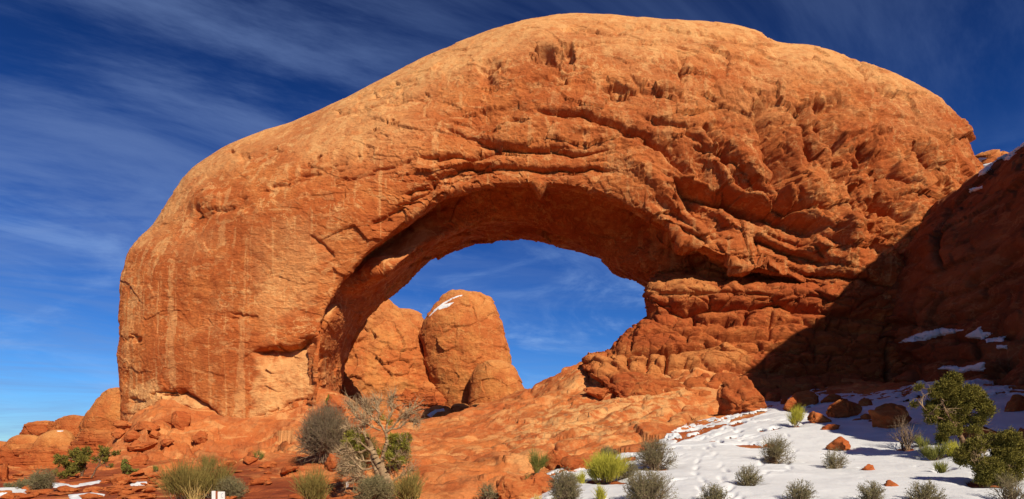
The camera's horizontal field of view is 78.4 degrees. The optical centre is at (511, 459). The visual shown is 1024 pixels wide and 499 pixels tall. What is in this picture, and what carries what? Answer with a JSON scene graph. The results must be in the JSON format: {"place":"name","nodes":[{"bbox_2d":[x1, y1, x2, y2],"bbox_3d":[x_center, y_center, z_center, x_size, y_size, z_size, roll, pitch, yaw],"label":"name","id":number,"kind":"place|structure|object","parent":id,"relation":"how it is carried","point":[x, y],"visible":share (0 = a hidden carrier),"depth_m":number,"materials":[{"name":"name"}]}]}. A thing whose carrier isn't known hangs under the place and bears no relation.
{"place":"outdoors","nodes":[
{"label":"outdoors","id":0,"kind":"place"},
{"bbox_2d":[184,479,212,498],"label":"dry grass","id":1,"kind":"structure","parent":0,"point":[193,495],"depth_m":13.82,"materials":[{"name":"plant"}]},
{"bbox_2d":[0,361,1023,498],"bbox_3d":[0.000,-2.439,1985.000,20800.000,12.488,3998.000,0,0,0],"label":"ground","id":2,"kind":"structure","parent":0,"point":[466,453],"depth_m":38.23,"materials":[{"name":"stone"}]},
{"bbox_2d":[0,463,8,480],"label":"boulder","id":3,"kind":"object","parent":2,"relation":"on","point":[4,471],"visible":0.91,"depth_m":29.18,"materials":[{"name":"stone"}]},
{"bbox_2d":[0,487,26,495],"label":"snow patch","id":4,"kind":"object","parent":2,"relation":"on","point":[15,490],"visible":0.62,"depth_m":19.86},
{"bbox_2d":[13,477,28,488],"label":"shrub","id":5,"kind":"object","parent":2,"relation":"on","point":[20,483],"visible":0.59,"depth_m":20.99,"materials":[{"name":"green plant"}]},
{"bbox_2d":[5,434,38,444],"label":"rock dome","id":6,"kind":"object","parent":2,"relation":"on","point":[21,439],"visible":0.26,"depth_m":61.10,"materials":[{"name":"stone"}]},
{"bbox_2d":[13,494,36,498],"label":"stone slab","id":7,"kind":"structure","parent":2,"relation":"on","point":[25,496],"depth_m":17.68,"materials":[{"name":"stone"}]},
{"bbox_2d":[19,420,49,435],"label":"rock ledge","id":8,"kind":"object","parent":2,"relation":"on","point":[38,428],"visible":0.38,"depth_m":82.81,"materials":[{"name":"stone"}]},
{"bbox_2d":[0,443,70,469],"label":"rock ledge","id":9,"kind":"object","parent":2,"relation":"on","point":[28,456],"visible":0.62,"depth_m":57.87,"materials":[{"name":"stone"}]},
{"bbox_2d":[25,489,53,494],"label":"stone slab","id":10,"kind":"structure","parent":2,"relation":"on","point":[42,491],"depth_m":19.29,"materials":[{"name":"stone"}]},
{"bbox_2d":[26,466,58,489],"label":"shrub","id":11,"kind":"object","parent":2,"relation":"on","point":[38,480],"visible":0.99,"depth_m":19.67,"materials":[{"name":"green plant"}]},
{"bbox_2d":[32,429,75,446],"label":"rock dome","id":12,"kind":"object","parent":2,"relation":"on","point":[56,437],"visible":0.45,"depth_m":59.05,"materials":[{"name":"stone"}]},
{"bbox_2d":[46,415,83,436],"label":"rock ledge","id":13,"kind":"object","parent":2,"relation":"on","point":[70,423],"visible":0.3,"depth_m":78.81,"materials":[{"name":"stone"}]},
{"bbox_2d":[57,486,80,491],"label":"stone slab","id":14,"kind":"structure","parent":2,"relation":"on","point":[67,489],"depth_m":19.99,"materials":[{"name":"stone"}]},
{"bbox_2d":[53,446,93,478],"bbox_3d":[-19.310,0.143,27.770,1.564,1.611,1.398,0,0,-9],"label":"juniper","id":15,"kind":"object","parent":2,"relation":"on","point":[79,457],"visible":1,"depth_m":27.55,"materials":[{"name":"green plant"}]},
{"bbox_2d":[52,480,99,487],"bbox_3d":[-15.861,0.880,23.105,1.956,0.289,5.352,0,0,-35],"label":"snow patch","id":16,"kind":"object","parent":2,"relation":"on","point":[79,485],"visible":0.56,"depth_m":22.25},
{"bbox_2d":[66,428,112,461],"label":"rock ledge","id":17,"kind":"object","parent":2,"relation":"on","point":[93,438],"visible":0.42,"depth_m":53.95,"materials":[{"name":"stone"}]},
{"bbox_2d":[79,493,103,498],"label":"stone slab","id":18,"kind":"structure","parent":2,"relation":"on","point":[89,496],"depth_m":16.56,"materials":[{"name":"stone"}]},
{"bbox_2d":[79,387,120,431],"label":"rock dome","id":19,"kind":"object","parent":2,"relation":"on","point":[102,412],"visible":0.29,"depth_m":64.11,"materials":[{"name":"stone"}]},
{"bbox_2d":[90,444,121,478],"bbox_3d":[-16.848,0.088,26.039,0.880,1.481,0.902,0,0,20],"label":"juniper","id":20,"kind":"object","parent":2,"relation":"on","point":[104,455],"visible":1,"depth_m":25.79,"materials":[{"name":"green plant"}]},
{"bbox_2d":[111,428,125,438],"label":"boulder","id":21,"kind":"object","parent":2,"relation":"on","point":[118,433],"visible":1,"depth_m":48.34,"materials":[{"name":"stone"}]},
{"bbox_2d":[110,474,132,484],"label":"boulder","id":22,"kind":"object","parent":2,"relation":"on","point":[124,479],"visible":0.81,"depth_m":21.72,"materials":[{"name":"stone"}]},
{"bbox_2d":[113,420,131,429],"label":"boulder","id":23,"kind":"object","parent":2,"relation":"on","point":[122,424],"visible":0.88,"depth_m":48.70,"materials":[{"name":"stone"}]},
{"bbox_2d":[119,457,138,474],"bbox_3d":[-16.295,0.305,26.685,0.773,0.845,1.104,0,0,0],"label":"juniper","id":24,"kind":"object","parent":2,"relation":"on","point":[126,468],"visible":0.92,"depth_m":26.42,"materials":[{"name":"green plant"}]},
{"bbox_2d":[124,430,141,441],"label":"boulder","id":25,"kind":"object","parent":2,"relation":"on","point":[131,435],"visible":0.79,"depth_m":44.84,"materials":[{"name":"stone"}]},
{"bbox_2d":[128,454,148,465],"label":"boulder","id":26,"kind":"object","parent":2,"relation":"on","point":[140,459],"visible":0.94,"depth_m":36.57,"materials":[{"name":"stone"}]},
{"bbox_2d":[127,441,157,451],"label":"boulder","id":27,"kind":"object","parent":2,"relation":"on","point":[143,446],"visible":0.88,"depth_m":43.06,"materials":[{"name":"stone"}]},
{"bbox_2d":[135,493,156,498],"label":"stone slab","id":28,"kind":"structure","parent":2,"relation":"on","point":[146,495],"depth_m":15.64,"materials":[{"name":"stone"}]},
{"bbox_2d":[134,421,160,430],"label":"boulder","id":29,"kind":"object","parent":2,"relation":"on","point":[146,425],"visible":0.93,"depth_m":45.72,"materials":[{"name":"stone"}]},
{"bbox_2d":[149,429,161,439],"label":"boulder","id":30,"kind":"object","parent":2,"relation":"on","point":[154,434],"visible":0.96,"depth_m":45.42,"materials":[{"name":"stone"}]},
{"bbox_2d":[145,454,215,498],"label":"shrub","id":31,"kind":"object","parent":2,"relation":"on","point":[179,478],"visible":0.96,"depth_m":14.40,"materials":[{"name":"plant"}]},
{"bbox_2d":[171,411,190,430],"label":"boulder","id":32,"kind":"object","parent":2,"relation":"on","point":[180,420],"visible":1,"depth_m":47.06,"materials":[{"name":"stone"}]},
{"bbox_2d":[191,430,207,443],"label":"boulder","id":33,"kind":"object","parent":2,"relation":"on","point":[200,437],"visible":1,"depth_m":45.61,"materials":[{"name":"stone"}]},
{"bbox_2d":[197,453,218,467],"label":"shrub","id":34,"kind":"object","parent":2,"relation":"on","point":[204,459],"visible":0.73,"depth_m":27.07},
{"bbox_2d":[189,454,239,497],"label":"shrub","id":35,"kind":"object","parent":2,"relation":"on","point":[216,476],"visible":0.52,"depth_m":15.50,"materials":[{"name":"plant"}]},
{"bbox_2d":[212,491,224,498],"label":"trail sign","id":36,"kind":"object","parent":2,"relation":"on","point":[217,495],"visible":1,"depth_m":8.99,"materials":[{"name":"white paint"}]},
{"bbox_2d":[212,473,248,498],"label":"shrub","id":37,"kind":"object","parent":2,"relation":"on","point":[231,486],"visible":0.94,"depth_m":15.18,"materials":[{"name":"green plant"}]},
{"bbox_2d":[243,456,257,464],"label":"boulder","id":38,"kind":"object","parent":2,"relation":"on","point":[248,460],"visible":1,"depth_m":29.21,"materials":[{"name":"stone"}]},
{"bbox_2d":[247,475,271,485],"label":"boulder","id":39,"kind":"object","parent":2,"relation":"on","point":[259,480],"visible":0.96,"depth_m":19.27,"materials":[{"name":"stone"}]},
{"bbox_2d":[258,461,276,467],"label":"boulder","id":40,"kind":"object","parent":2,"relation":"on","point":[269,464],"visible":0.98,"depth_m":27.32,"materials":[{"name":"stone"}]},
{"bbox_2d":[280,465,298,473],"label":"boulder","id":41,"kind":"object","parent":2,"relation":"on","point":[286,469],"visible":0.98,"depth_m":25.36,"materials":[{"name":"stone"}]},
{"bbox_2d":[283,462,335,498],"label":"shrub","id":42,"kind":"object","parent":2,"relation":"on","point":[314,487],"visible":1,"depth_m":12.91,"materials":[{"name":"plant"}]},
{"bbox_2d":[290,397,351,464],"bbox_3d":[-8.245,-1.018,27.771,2.916,3.801,2.790,0,0,0],"label":"shrub","id":43,"kind":"object","parent":2,"relation":"on","point":[323,437],"visible":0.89,"depth_m":27.29,"materials":[{"name":"grey plant"}]},
{"bbox_2d":[324,453,341,471],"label":"boulder","id":44,"kind":"object","parent":2,"relation":"on","point":[330,463],"visible":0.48,"depth_m":23.27,"materials":[{"name":"stone"}]},
{"bbox_2d":[327,394,346,413],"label":"boulder","id":45,"kind":"object","parent":2,"relation":"on","point":[337,400],"visible":0.66,"depth_m":49.13,"materials":[{"name":"stone"}]},
{"bbox_2d":[333,456,366,481],"bbox_3d":[-5.304,0.344,20.692,1.072,1.077,1.208,0,0,0],"label":"shrub","id":46,"kind":"object","parent":2,"relation":"on","point":[341,473],"visible":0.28,"depth_m":20.47,"materials":[{"name":"grey plant"}]},
{"bbox_2d":[340,371,368,411],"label":"rock ledge","id":47,"kind":"object","parent":2,"relation":"on","point":[351,389],"visible":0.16,"depth_m":77.38,"materials":[{"name":"stone"}]},
{"bbox_2d":[336,433,380,468],"bbox_3d":[-5.263,-0.296,21.746,1.661,1.474,1.690,0,0,0],"label":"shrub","id":48,"kind":"object","parent":2,"relation":"on","point":[366,454],"visible":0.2,"depth_m":21.49,"materials":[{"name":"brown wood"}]},
{"bbox_2d":[350,472,398,498],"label":"shrub","id":49,"kind":"object","parent":2,"relation":"on","point":[372,487],"visible":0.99,"depth_m":12.46,"materials":[{"name":"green plant"}]},
{"bbox_2d":[328,382,428,492],"bbox_3d":[-2.997,-0.314,14.009,2.385,2.877,1.011,0,0,0],"label":"dead juniper","id":50,"kind":"object","parent":2,"relation":"on","point":[399,442],"visible":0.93,"depth_m":13.92,"materials":[{"name":"grey wood"}]},
{"bbox_2d":[345,299,429,421],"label":"rock fin","id":51,"kind":"object","parent":2,"relation":"on","point":[387,348],"visible":0.4,"depth_m":106.03,"materials":[{"name":"stone"}]},
{"bbox_2d":[380,438,412,471],"bbox_3d":[-3.736,-0.237,20.362,1.117,1.384,1.168,0,0,0],"label":"shrub","id":52,"kind":"object","parent":2,"relation":"on","point":[396,467],"visible":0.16,"depth_m":20.21,"materials":[{"name":"green plant"}]},
{"bbox_2d":[387,469,429,498],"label":"shrub","id":53,"kind":"object","parent":2,"relation":"on","point":[409,487],"visible":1,"depth_m":11.39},
{"bbox_2d":[399,308,423,330],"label":"rock dome","id":54,"kind":"object","parent":2,"relation":"on","point":[415,317],"visible":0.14,"depth_m":119.72,"materials":[{"name":"stone"}]},
{"bbox_2d":[394,381,446,420],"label":"rock ledge","id":55,"kind":"object","parent":2,"relation":"on","point":[431,396],"visible":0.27,"depth_m":105.89,"materials":[{"name":"stone"}]},
{"bbox_2d":[421,405,451,418],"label":"boulder","id":56,"kind":"object","parent":2,"relation":"on","point":[447,409],"visible":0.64,"depth_m":97.49,"materials":[{"name":"stone"}]},
{"bbox_2d":[451,403,469,412],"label":"boulder","id":57,"kind":"object","parent":2,"relation":"on","point":[457,407],"visible":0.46,"depth_m":97.99,"materials":[{"name":"stone"}]},
{"bbox_2d":[418,289,511,408],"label":"rock dome","id":58,"kind":"object","parent":2,"relation":"on","point":[461,337],"visible":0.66,"depth_m":105.60,"materials":[{"name":"stone"}]},
{"bbox_2d":[476,482,498,498],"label":"shrub","id":59,"kind":"object","parent":2,"relation":"on","point":[490,493],"visible":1,"depth_m":13.59,"materials":[{"name":"green plant"}]},
{"bbox_2d":[467,360,523,405],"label":"rock dome","id":60,"kind":"object","parent":2,"relation":"on","point":[492,380],"visible":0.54,"depth_m":100.07,"materials":[{"name":"stone"}]},
{"bbox_2d":[496,475,541,498],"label":"boulder","id":61,"kind":"object","parent":2,"relation":"on","point":[509,487],"visible":0.93,"depth_m":13.59,"materials":[{"name":"stone"}]},
{"bbox_2d":[527,446,553,473],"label":"shrub","id":62,"kind":"object","parent":2,"relation":"on","point":[536,464],"visible":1,"depth_m":18.96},
{"bbox_2d":[529,472,552,493],"bbox_3d":[0.627,0.576,14.035,0.693,0.622,0.498,0,0,-21],"label":"boulder","id":63,"kind":"object","parent":2,"relation":"on","point":[539,479],"visible":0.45,"depth_m":13.88,"materials":[{"name":"stone"}]},
{"bbox_2d":[116,13,983,421],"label":"rock arch","id":64,"kind":"object","parent":2,"relation":"on","point":[754,205],"visible":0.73,"depth_m":49.88,"materials":[{"name":"stone"}]},
{"bbox_2d":[544,449,571,469],"bbox_3d":[1.419,0.044,19.728,0.822,0.769,0.593,0,0,-38],"label":"boulder","id":65,"kind":"object","parent":2,"relation":"on","point":[555,463],"visible":0.65,"depth_m":19.49,"materials":[{"name":"stone"}]},
{"bbox_2d":[546,466,584,498],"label":"shrub","id":66,"kind":"object","parent":2,"relation":"on","point":[565,486],"visible":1,"depth_m":11.68,"materials":[{"name":"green plant"}]},
{"bbox_2d":[560,456,584,469],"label":"boulder","id":67,"kind":"object","parent":2,"relation":"on","point":[573,463],"visible":0.91,"depth_m":18.93,"materials":[{"name":"stone"}]},
{"bbox_2d":[576,470,588,483],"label":"shrub","id":68,"kind":"object","parent":2,"relation":"on","point":[581,478],"visible":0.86,"depth_m":14.30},
{"bbox_2d":[583,387,609,398],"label":"boulder","id":69,"kind":"object","parent":2,"relation":"on","point":[598,393],"visible":0.98,"depth_m":42.93,"materials":[{"name":"stone"}]},
{"bbox_2d":[592,483,607,498],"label":"shrub","id":70,"kind":"object","parent":2,"relation":"on","point":[600,494],"visible":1,"depth_m":11.72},
{"bbox_2d":[581,447,632,483],"bbox_3d":[2.187,0.137,14.840,1.425,0.941,1.285,0,0,39],"label":"shrub","id":71,"kind":"object","parent":2,"relation":"on","point":[604,468],"visible":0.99,"depth_m":14.63,"materials":[{"name":"plant"}]},
{"bbox_2d":[597,445,618,458],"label":"shrub","id":72,"kind":"object","parent":2,"relation":"on","point":[607,450],"visible":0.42,"depth_m":19.14,"materials":[{"name":"green plant"}]},
{"bbox_2d":[616,454,639,479],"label":"shrub","id":73,"kind":"object","parent":2,"relation":"on","point":[629,469],"visible":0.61,"depth_m":15.02,"materials":[{"name":"green plant"}]},
{"bbox_2d":[621,465,681,498],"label":"shrub","id":74,"kind":"object","parent":2,"relation":"on","point":[650,487],"visible":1,"depth_m":11.10,"materials":[{"name":"grey plant"}]},
{"bbox_2d":[634,435,677,470],"bbox_3d":[3.780,-0.108,16.486,1.179,1.104,1.216,0,0,31],"label":"shrub","id":75,"kind":"object","parent":2,"relation":"on","point":[654,456],"visible":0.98,"depth_m":16.34,"materials":[{"name":"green plant"}]},
{"bbox_2d":[696,482,729,498],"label":"shrub","id":76,"kind":"object","parent":2,"relation":"on","point":[714,493],"visible":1,"depth_m":11.14,"materials":[{"name":"green plant"}]},
{"bbox_2d":[716,375,766,415],"bbox_3d":[12.756,-3.315,34.702,2.286,2.675,2.642,0,0,-34],"label":"boulder","id":77,"kind":"object","parent":2,"relation":"on","point":[736,394],"visible":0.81,"depth_m":34.13,"materials":[{"name":"stone"}]},
{"bbox_2d":[735,464,764,485],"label":"shrub","id":78,"kind":"object","parent":2,"relation":"on","point":[746,479],"visible":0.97,"depth_m":12.97,"materials":[{"name":"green plant"}]},
{"bbox_2d":[765,392,780,401],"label":"boulder","id":79,"kind":"object","parent":2,"relation":"on","point":[773,396],"visible":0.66,"depth_m":39.20,"materials":[{"name":"stone"}]},
{"bbox_2d":[755,433,795,463],"bbox_3d":[7.238,-0.258,17.228,1.074,1.099,1.107,0,0,-25],"label":"shrub","id":80,"kind":"object","parent":2,"relation":"on","point":[773,452],"visible":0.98,"depth_m":17.10,"materials":[{"name":"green plant"}]},
{"bbox_2d":[532,378,1023,498],"bbox_3d":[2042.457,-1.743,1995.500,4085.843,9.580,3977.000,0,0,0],"label":"snow","id":81,"kind":"structure","parent":2,"relation":"on","point":[702,460],"depth_m":17.90,"materials":[{"name":"snow"}]},
{"bbox_2d":[783,397,802,410],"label":"boulder","id":82,"kind":"object","parent":2,"relation":"on","point":[792,402],"visible":0.63,"depth_m":30.69,"materials":[{"name":"stone"}]},
{"bbox_2d":[786,403,806,426],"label":"shrub","id":83,"kind":"object","parent":2,"relation":"on","point":[797,415],"visible":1,"depth_m":24.77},
{"bbox_2d":[779,478,817,498],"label":"shrub","id":84,"kind":"object","parent":2,"relation":"on","point":[805,493],"visible":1,"depth_m":10.87,"materials":[{"name":"green plant"}]},
{"bbox_2d":[792,390,818,406],"bbox_3d":[15.580,-3.171,33.333,1.402,1.048,0.972,0,0,13],"label":"boulder","id":85,"kind":"object","parent":2,"relation":"on","point":[803,398],"visible":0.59,"depth_m":33.02,"materials":[{"name":"stone"}]},
{"bbox_2d":[807,411,831,422],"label":"boulder","id":86,"kind":"object","parent":2,"relation":"on","point":[814,417],"visible":0.8,"depth_m":24.81,"materials":[{"name":"stone"}]},
{"bbox_2d":[821,424,840,429],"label":"boulder","id":87,"kind":"object","parent":2,"relation":"on","point":[831,427],"visible":0.75,"depth_m":22.96,"materials":[{"name":"stone"}]},
{"bbox_2d":[820,394,842,402],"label":"boulder","id":88,"kind":"object","parent":2,"relation":"on","point":[831,398],"visible":0.62,"depth_m":32.49,"materials":[{"name":"stone"}]},
{"bbox_2d":[821,445,850,468],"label":"shrub","id":89,"kind":"object","parent":2,"relation":"on","point":[830,463],"visible":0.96,"depth_m":15.66,"materials":[{"name":"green plant"}]},
{"bbox_2d":[825,436,850,450],"bbox_3d":[10.161,-0.424,19.534,0.688,0.616,0.599,0,0,-26],"label":"boulder","id":90,"kind":"object","parent":2,"relation":"on","point":[842,443],"visible":0.69,"depth_m":19.35,"materials":[{"name":"stone"}]},
{"bbox_2d":[826,398,861,417],"bbox_3d":[13.779,-2.034,26.028,1.416,1.031,1.280,0,0,21],"label":"boulder","id":91,"kind":"object","parent":2,"relation":"on","point":[843,408],"visible":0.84,"depth_m":25.63,"materials":[{"name":"stone"}]},
{"bbox_2d":[858,397,872,405],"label":"boulder","id":92,"kind":"object","parent":2,"relation":"on","point":[864,401],"visible":0.73,"depth_m":30.12,"materials":[{"name":"stone"}]},
{"bbox_2d":[856,480,885,498],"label":"shrub","id":93,"kind":"object","parent":2,"relation":"on","point":[872,491],"visible":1,"depth_m":10.60,"materials":[{"name":"green plant"}]},
{"bbox_2d":[868,403,911,428],"bbox_3d":[13.561,-1.439,22.357,1.542,1.222,1.142,0,0,0],"label":"boulder","id":94,"kind":"object","parent":2,"relation":"on","point":[884,415],"visible":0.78,"depth_m":22.19,"materials":[{"name":"stone"}]},
{"bbox_2d":[886,413,922,450],"bbox_3d":[11.888,-0.851,18.998,1.062,1.464,1.067,0,0,24],"label":"bare bush","id":95,"kind":"object","parent":2,"relation":"on","point":[905,445],"visible":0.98,"depth_m":18.90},
{"bbox_2d":[909,434,930,446],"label":"shrub","id":96,"kind":"object","parent":2,"relation":"on","point":[918,441],"visible":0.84,"depth_m":18.86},
{"bbox_2d":[904,479,946,498],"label":"shrub","id":97,"kind":"object","parent":2,"relation":"on","point":[927,492],"visible":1,"depth_m":10.50,"materials":[{"name":"green plant"}]},
{"bbox_2d":[915,439,950,460],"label":"shrub","id":98,"kind":"object","parent":2,"relation":"on","point":[929,452],"visible":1,"depth_m":16.96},
{"bbox_2d":[929,457,950,472],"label":"shrub","id":99,"kind":"object","parent":2,"relation":"on","point":[939,468],"visible":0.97,"depth_m":14.28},
{"bbox_2d":[941,439,961,457],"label":"shrub","id":100,"kind":"object","parent":2,"relation":"on","point":[951,449],"visible":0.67,"depth_m":16.87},
{"bbox_2d":[881,146,1023,385],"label":"sandstone cliff","id":101,"kind":"structure","parent":2,"relation":"on","point":[963,260],"depth_m":41.11,"materials":[{"name":"stone"}]},
{"bbox_2d":[899,328,962,342],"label":"snow patch","id":102,"kind":"object","parent":101,"relation":"on","point":[929,335],"visible":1,"depth_m":42.31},
{"bbox_2d":[939,362,985,372],"bbox_3d":[26.060,-5.324,36.354,0.630,0.942,3.918,0,0,3],"label":"snow patch","id":103,"kind":"object","parent":101,"relation":"on","point":[979,366],"visible":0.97,"depth_m":35.57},
{"bbox_2d":[965,326,990,339],"bbox_3d":[28.541,-7.689,38.395,0.676,1.000,1.824,0,0,0],"label":"snow patch","id":104,"kind":"object","parent":101,"relation":"on","point":[977,333],"visible":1,"depth_m":38.31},
{"bbox_2d":[975,149,1007,163],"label":"rock dome","id":105,"kind":"object","parent":101,"relation":"on","point":[991,155],"visible":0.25,"depth_m":60.79,"materials":[{"name":"stone"}]},
{"bbox_2d":[978,142,1023,175],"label":"snow patch","id":106,"kind":"object","parent":101,"relation":"on","point":[984,170],"visible":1,"depth_m":44.34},
{"bbox_2d":[907,370,1000,444],"bbox_3d":[11.908,-1.233,17.067,2.306,2.392,1.236,0,0,0],"label":"juniper","id":107,"kind":"object","parent":2,"relation":"on","point":[951,406],"visible":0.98,"depth_m":16.85,"materials":[{"name":"green plant"}]},
{"bbox_2d":[962,426,997,436],"bbox_3d":[14.149,-0.727,18.898,0.964,0.597,1.271,0,0,-45],"label":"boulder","id":108,"kind":"object","parent":2,"relation":"on","point":[973,434],"visible":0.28,"depth_m":18.70,"materials":[{"name":"stone"}]},
{"bbox_2d":[950,425,1023,487],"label":"juniper","id":109,"kind":"object","parent":2,"relation":"on","point":[1006,447],"visible":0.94,"depth_m":12.22,"materials":[{"name":"green plant"}]},
{"bbox_2d":[984,471,1023,498],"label":"bare bush","id":110,"kind":"object","parent":2,"relation":"on","point":[1010,492],"visible":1,"depth_m":10.61,"materials":[{"name":"brown plant"}]},
{"bbox_2d":[1004,394,1023,411],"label":"boulder","id":111,"kind":"object","parent":2,"relation":"on","point":[1015,403],"visible":0.66,"depth_m":22.81,"materials":[{"name":"stone"}]},
{"bbox_2d":[0,0,1023,441],"label":"sky","id":112,"kind":"structure","parent":0,"point":[106,106],"materials":[{"name":"blue"}]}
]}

